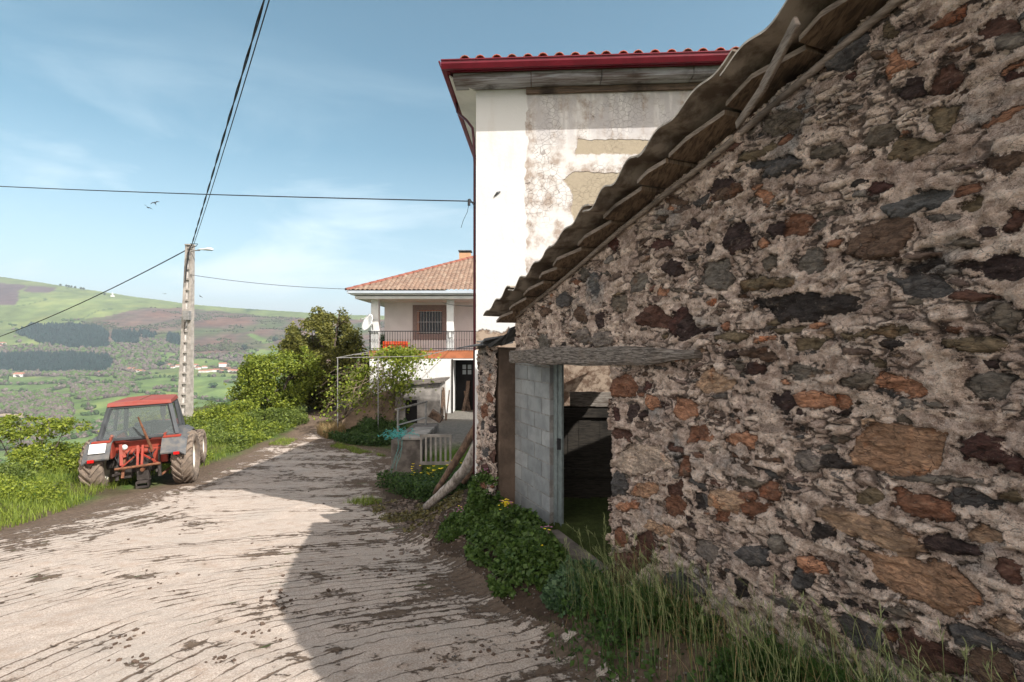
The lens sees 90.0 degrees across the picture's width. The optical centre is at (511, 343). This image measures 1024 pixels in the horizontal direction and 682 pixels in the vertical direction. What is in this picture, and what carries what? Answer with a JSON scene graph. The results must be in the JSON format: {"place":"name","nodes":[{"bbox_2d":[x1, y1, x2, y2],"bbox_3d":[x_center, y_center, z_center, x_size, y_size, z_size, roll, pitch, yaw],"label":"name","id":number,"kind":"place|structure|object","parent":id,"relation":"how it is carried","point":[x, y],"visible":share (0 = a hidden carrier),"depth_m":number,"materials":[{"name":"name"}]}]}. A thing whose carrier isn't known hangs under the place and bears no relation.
{"place":"outdoors","nodes":[
{"label":"outdoors","id":0,"kind":"place"},
{"bbox_2d":[0,410,295,529],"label":"verge grass","id":1,"kind":"structure","parent":0,"point":[31,511],"depth_m":11.15,"materials":[{"name":"green plant"}]},
{"bbox_2d":[0,430,618,681],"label":"road","id":2,"kind":"structure","parent":0,"point":[264,500],"depth_m":5.04,"materials":[{"name":"concrete"}]},
{"bbox_2d":[10,491,551,671],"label":"mud clods","id":3,"kind":"object","parent":2,"relation":"on","point":[224,656],"visible":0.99,"depth_m":4.07,"materials":[{"name":"brown soil"}]},
{"bbox_2d":[269,436,385,505],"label":"crack grass","id":4,"kind":"structure","parent":2,"relation":"on","point":[358,450],"depth_m":18.34,"materials":[{"name":"green plant"}]},
{"bbox_2d":[0,277,768,681],"bbox_3d":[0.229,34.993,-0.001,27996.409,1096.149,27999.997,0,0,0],"label":"ground","id":5,"kind":"structure","parent":0,"point":[22,303],"depth_m":815.91,"materials":[{"name":"green plant"}]},
{"bbox_2d":[13,372,24,376],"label":"village house","id":6,"kind":"structure","parent":5,"relation":"on","point":[20,374],"depth_m":1164.72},
{"bbox_2d":[0,461,44,479],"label":"bramble","id":7,"kind":"object","parent":5,"relation":"on","point":[11,467],"visible":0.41,"depth_m":12.95,"materials":[{"name":"green plant"}]},
{"bbox_2d":[0,473,68,507],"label":"verge clover","id":8,"kind":"object","parent":5,"relation":"on","point":[25,488],"visible":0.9,"depth_m":11.16,"materials":[{"name":"green plant"}]},
{"bbox_2d":[5,441,84,473],"bbox_3d":[-12.924,3.286,14.581,2.673,1.138,2.137,0,0,0],"label":"bramble","id":9,"kind":"object","parent":5,"relation":"on","point":[25,453],"visible":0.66,"depth_m":14.14,"materials":[{"name":"green plant"}]},
{"bbox_2d":[0,413,93,464],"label":"hedge sapling","id":10,"kind":"object","parent":5,"relation":"on","point":[51,423],"visible":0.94,"depth_m":14.52,"materials":[{"name":"green plant"}]},
{"bbox_2d":[0,321,180,371],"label":"pine plantation","id":11,"kind":"object","parent":5,"relation":"on","point":[64,335],"visible":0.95,"depth_m":1471.30,"materials":[{"name":"green plant"}]},
{"bbox_2d":[0,337,249,449],"bbox_3d":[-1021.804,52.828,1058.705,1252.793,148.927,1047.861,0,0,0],"label":"bare woodland","id":12,"kind":"object","parent":5,"relation":"on","point":[48,403],"visible":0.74,"depth_m":1159.94,"materials":[{"name":"grey plant"}]},
{"bbox_2d":[0,318,281,474],"bbox_3d":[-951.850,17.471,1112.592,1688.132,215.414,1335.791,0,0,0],"label":"field hedges","id":13,"kind":"object","parent":5,"relation":"on","point":[83,379],"visible":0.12,"depth_m":1014.87,"materials":[{"name":"green plant"}]},
{"bbox_2d":[78,394,206,488],"bbox_3d":[-10.306,2.651,14.705,2.440,2.401,3.845,-2,1,-23],"label":"tractor","id":14,"kind":"object","parent":5,"relation":"on","point":[143,437],"visible":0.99,"depth_m":13.46,"materials":[{"name":"metal"}]},
{"bbox_2d":[3,400,307,476],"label":"verge weeds","id":15,"kind":"object","parent":5,"relation":"on","point":[230,439],"visible":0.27,"depth_m":20.97,"materials":[{"name":"green plant"}]},
{"bbox_2d":[178,243,213,419],"bbox_3d":[-15.375,-0.290,24.886,1.811,9.180,0.612,0,0,0],"label":"power pole","id":16,"kind":"object","parent":5,"relation":"on","point":[186,385],"visible":0.98,"depth_m":24.88,"materials":[{"name":"concrete"}]},
{"bbox_2d":[0,250,184,336],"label":"overhead cable","id":17,"kind":"object","parent":16,"relation":"attached to","point":[100,293],"visible":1,"depth_m":28.69,"materials":[{"name":"black rubber"}]},
{"bbox_2d":[191,0,264,245],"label":"overhead cable","id":18,"kind":"object","parent":16,"relation":"attached to","point":[247,56],"visible":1,"depth_m":12.79,"materials":[{"name":"black rubber"}]},
{"bbox_2d":[192,0,269,247],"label":"overhead cable","id":19,"kind":"object","parent":16,"relation":"attached to","point":[237,105],"visible":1,"depth_m":12.28,"materials":[{"name":"black rubber"}]},
{"bbox_2d":[194,275,338,288],"bbox_3d":[-11.681,-2.976,24.499,7.897,0.792,0.022,0,0,5],"label":"overhead cable","id":20,"kind":"object","parent":16,"relation":"attached to","point":[269,284],"visible":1,"depth_m":24.48,"materials":[{"name":"black rubber"}]},
{"bbox_2d":[95,408,298,467],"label":"bank weeds","id":21,"kind":"object","parent":5,"relation":"on","point":[240,428],"visible":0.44,"depth_m":22.61,"materials":[{"name":"green plant"}]},
{"bbox_2d":[208,382,217,387],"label":"hill tree","id":22,"kind":"object","parent":5,"relation":"on","point":[214,384],"visible":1,"depth_m":1042.24,"materials":[{"name":"green plant"}]},
{"bbox_2d":[219,363,226,366],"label":"village house","id":23,"kind":"structure","parent":5,"relation":"on","point":[222,364],"depth_m":1307.78,"materials":[{"name":"white paint"}]},
{"bbox_2d":[191,399,263,421],"bbox_3d":[-14.247,3.472,25.479,3.707,1.501,2.034,0,0,0],"label":"bramble bush","id":24,"kind":"object","parent":5,"relation":"on","point":[242,406],"visible":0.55,"depth_m":25.11,"materials":[{"name":"green plant"}]},
{"bbox_2d":[81,307,383,372],"bbox_3d":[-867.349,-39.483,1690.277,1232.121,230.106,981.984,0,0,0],"label":"hill scrub","id":25,"kind":"object","parent":5,"relation":"on","point":[226,345],"visible":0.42,"depth_m":1734.44,"materials":[{"name":"plant"}]},
{"bbox_2d":[237,407,310,424],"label":"round bush","id":26,"kind":"object","parent":5,"relation":"on","point":[271,413],"visible":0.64,"depth_m":24.63,"materials":[{"name":"green plant"}]},
{"bbox_2d":[224,345,324,410],"bbox_3d":[-13.192,2.042,28.453,5.312,4.022,3.289,0,0,0],"label":"bush","id":27,"kind":"object","parent":5,"relation":"on","point":[256,373],"visible":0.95,"depth_m":27.98,"materials":[{"name":"green plant"}]},
{"bbox_2d":[275,306,369,409],"bbox_3d":[-11.246,0.887,30.527,5.804,6.448,4.085,0,0,-24],"label":"broadleaf tree","id":28,"kind":"object","parent":5,"relation":"on","point":[328,343],"visible":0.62,"depth_m":29.86,"materials":[{"name":"green plant"}]},
{"bbox_2d":[315,418,348,438],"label":"dry grass","id":29,"kind":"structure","parent":5,"relation":"on","point":[331,427],"depth_m":21.65,"materials":[{"name":"plant"}]},
{"bbox_2d":[342,363,375,407],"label":"leafy shrub","id":30,"kind":"object","parent":5,"relation":"on","point":[361,377],"visible":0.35,"depth_m":23.65,"materials":[{"name":"green plant"}]},
{"bbox_2d":[320,414,407,446],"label":"yard weeds","id":31,"kind":"object","parent":5,"relation":"on","point":[353,436],"visible":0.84,"depth_m":21.00,"materials":[{"name":"green plant"}]},
{"bbox_2d":[342,390,394,428],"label":"sloping wall","id":32,"kind":"structure","parent":5,"relation":"on","point":[350,419],"depth_m":22.60,"materials":[{"name":"stone"}]},
{"bbox_2d":[368,334,383,375],"bbox_3d":[-7.967,1.600,32.925,3.062,4.829,2.196,0,0,0],"label":"grey sapling","id":33,"kind":"object","parent":5,"relation":"on","point":[381,341],"visible":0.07,"depth_m":32.58,"materials":[{"name":"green plant"}]},
{"bbox_2d":[336,349,450,427],"bbox_3d":[-5.193,2.071,23.241,4.457,3.657,3.327,0,0,0],"label":"pipe trellis","id":34,"kind":"object","parent":5,"relation":"on","point":[378,372],"visible":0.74,"depth_m":21.59,"materials":[{"name":"metal"}]},
{"bbox_2d":[311,340,441,420],"bbox_3d":[-5.923,1.627,22.827,5.735,3.584,3.698,0,0,0],"label":"grape vine","id":35,"kind":"object","parent":34,"relation":"attached to","point":[398,364],"visible":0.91,"depth_m":22.01,"materials":[{"name":"green plant"}]},
{"bbox_2d":[323,494,466,559],"bbox_3d":[-1.532,2.804,8.963,2.775,1.448,5.925,0,0,-27],"label":"bank rubble","id":36,"kind":"object","parent":5,"relation":"on","point":[399,507],"visible":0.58,"depth_m":7.87,"materials":[{"name":"stone"}]},
{"bbox_2d":[345,250,472,412],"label":"house","id":37,"kind":"structure","parent":5,"relation":"on","point":[418,312],"depth_m":25.88,"materials":[{"name":"white paint"}]},
{"bbox_2d":[383,341,390,347],"bbox_3d":[-6.220,0.090,25.550,0.380,0.440,0.280,0,0,0],"label":"plastic crate","id":38,"kind":"object","parent":37,"relation":"on","point":[389,343],"visible":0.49,"depth_m":25.41,"materials":[{"name":"plastic"}]},
{"bbox_2d":[399,341,407,347],"bbox_3d":[-5.420,0.090,25.550,0.380,0.440,0.280,0,0,0],"label":"plastic crate","id":39,"kind":"object","parent":37,"relation":"on","point":[403,343],"visible":0.51,"depth_m":25.41,"materials":[{"name":"plastic"}]},
{"bbox_2d":[413,305,445,339],"bbox_3d":[-4.265,-1.118,26.442,1.739,1.794,0.111,0,0,0],"label":"window","id":40,"kind":"structure","parent":37,"relation":"in","point":[425,317],"depth_m":26.46,"materials":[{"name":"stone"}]},
{"bbox_2d":[391,423,438,475],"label":"concrete block","id":41,"kind":"structure","parent":5,"relation":"on","point":[409,453],"depth_m":14.20,"materials":[{"name":"grey concrete"}]},
{"bbox_2d":[378,425,417,472],"bbox_3d":[-3.116,2.973,14.385,1.170,1.355,0.689,0,0,0],"label":"tangled net","id":42,"kind":"object","parent":41,"relation":"on","point":[399,434],"visible":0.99,"depth_m":14.32,"materials":[{"name":"teal plastic"}]},
{"bbox_2d":[395,401,427,433],"bbox_3d":[-3.099,2.316,16.022,0.105,0.922,2.594,0,0,10],"label":"handrail","id":43,"kind":"object","parent":41,"relation":"on","point":[407,406],"visible":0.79,"depth_m":15.84,"materials":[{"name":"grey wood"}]},
{"bbox_2d":[402,427,433,439],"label":"kerb slab","id":44,"kind":"structure","parent":41,"relation":"on","point":[422,430],"depth_m":15.02,"materials":[{"name":"grey concrete"}]},
{"bbox_2d":[371,489,463,537],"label":"bank litter","id":45,"kind":"object","parent":5,"relation":"on","point":[455,496],"visible":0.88,"depth_m":9.29,"materials":[{"name":"green plant"}]},
{"bbox_2d":[392,377,449,422],"bbox_3d":[-4.085,2.526,23.270,2.270,1.948,2.060,0,0,0],"label":"lean to shed","id":46,"kind":"object","parent":5,"relation":"on","point":[431,396],"visible":0.59,"depth_m":22.40,"materials":[{"name":"grey concrete"}]},
{"bbox_2d":[375,461,472,501],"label":"bank nettles","id":47,"kind":"object","parent":5,"relation":"on","point":[419,486],"visible":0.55,"depth_m":12.10,"materials":[{"name":"green plant"}]},
{"bbox_2d":[420,434,451,464],"bbox_3d":[-2.000,2.770,13.450,0.840,0.800,0.060,0,0,0],"label":"slatted panel","id":48,"kind":"object","parent":5,"relation":"on","point":[436,462],"visible":0.94,"depth_m":13.42,"materials":[{"name":"grey concrete"}]},
{"bbox_2d":[428,409,443,422],"bbox_3d":[-3.006,2.845,20.205,0.623,0.544,0.347,0,0,0],"label":"broken crate","id":49,"kind":"object","parent":5,"relation":"on","point":[436,416],"visible":1,"depth_m":20.06,"materials":[{"name":"brown wood"}]},
{"bbox_2d":[441,387,449,420],"bbox_3d":[-2.998,2.665,22.700,0.447,1.482,0.441,0,0,0],"label":"stick bundle","id":50,"kind":"object","parent":5,"relation":"on","point":[443,407],"visible":0.75,"depth_m":22.70,"materials":[{"name":"brown wood"}]},
{"bbox_2d":[423,443,472,509],"bbox_3d":[-1.032,2.312,9.214,1.367,1.554,0.210,0,0,30],"label":"log","id":51,"kind":"object","parent":5,"relation":"on","point":[455,480],"visible":0.85,"depth_m":9.14,"materials":[{"name":"grey wood"}]},
{"bbox_2d":[435,505,464,542],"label":"bank weed","id":52,"kind":"object","parent":5,"relation":"on","point":[448,531],"visible":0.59,"depth_m":6.92,"materials":[{"name":"green plant"}]},
{"bbox_2d":[433,425,472,493],"bbox_3d":[-1.067,2.180,10.271,1.122,1.765,0.182,0,0,10],"label":"log","id":53,"kind":"object","parent":5,"relation":"on","point":[462,450],"visible":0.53,"depth_m":10.23,"materials":[{"name":"wood"}]},
{"bbox_2d":[462,381,470,410],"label":"leaning boards","id":54,"kind":"object","parent":5,"relation":"on","point":[466,405],"visible":0.98,"depth_m":25.77,"materials":[{"name":"brown wood"}]},
{"bbox_2d":[461,466,472,484],"bbox_3d":[-0.751,2.383,9.846,0.505,0.661,0.140,0,0,14],"label":"log","id":55,"kind":"object","parent":5,"relation":"on","point":[466,478],"visible":0.3,"depth_m":9.83,"materials":[{"name":"wood"}]},
{"bbox_2d":[457,468,505,535],"bbox_3d":[-0.363,2.079,6.702,0.640,0.866,0.932,0,0,-26],"label":"tall weed","id":56,"kind":"object","parent":5,"relation":"on","point":[479,501],"visible":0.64,"depth_m":6.67,"materials":[{"name":"green plant"}]},
{"bbox_2d":[463,498,548,567],"bbox_3d":[-0.097,2.160,5.994,0.879,0.734,1.553,0,0,-27],"label":"bush","id":57,"kind":"object","parent":5,"relation":"on","point":[501,526],"depth_m":5.85,"materials":[{"name":"green plant"}]},
{"bbox_2d":[484,525,568,599],"bbox_3d":[0.145,2.150,5.117,0.857,0.613,0.994,0,0,0],"label":"step weed","id":58,"kind":"object","parent":5,"relation":"on","point":[531,549],"visible":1,"depth_m":4.98,"materials":[{"name":"green plant"}]},
{"bbox_2d":[539,555,607,617],"bbox_3d":[0.530,2.062,4.405,0.587,0.417,0.637,0,0,0],"label":"creeping plant","id":59,"kind":"object","parent":5,"relation":"on","point":[553,581],"visible":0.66,"depth_m":4.37,"materials":[{"name":"green plant"}]},
{"bbox_2d":[438,46,738,485],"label":"plastered house","id":60,"kind":"structure","parent":5,"relation":"on","point":[556,141],"depth_m":8.12,"materials":[{"name":"paint"}]},
{"bbox_2d":[0,186,467,201],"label":"overhead cable","id":61,"kind":"object","parent":60,"relation":"attached to","point":[248,195],"visible":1,"depth_m":9.41,"materials":[{"name":"black rubber"}]},
{"bbox_2d":[456,0,1023,681],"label":"stone barn","id":62,"kind":"structure","parent":5,"relation":"on","point":[774,278],"depth_m":2.68,"materials":[{"name":"brown stone"}]},
{"bbox_2d":[564,391,612,497],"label":"plank gate","id":63,"kind":"structure","parent":62,"relation":"attached to","point":[588,454],"depth_m":7.08,"materials":[{"name":"brown wood"}]},
{"bbox_2d":[533,544,995,681],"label":"wall grass","id":64,"kind":"structure","parent":5,"relation":"on","point":[730,639],"depth_m":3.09,"materials":[{"name":"green plant"}]},
{"bbox_2d":[562,512,1016,681],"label":"seed heads","id":65,"kind":"object","parent":5,"relation":"on","point":[879,631],"visible":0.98,"depth_m":2.72,"materials":[{"name":"green plant"}]},
{"bbox_2d":[0,0,785,315],"label":"sky","id":66,"kind":"structure","parent":0,"point":[339,98],"materials":[{"name":"blue"}]},
{"bbox_2d":[325,509,686,681],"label":"loose gravel","id":67,"kind":"structure","parent":0,"point":[592,660],"depth_m":4.19,"materials":[{"name":"grey gravel"}]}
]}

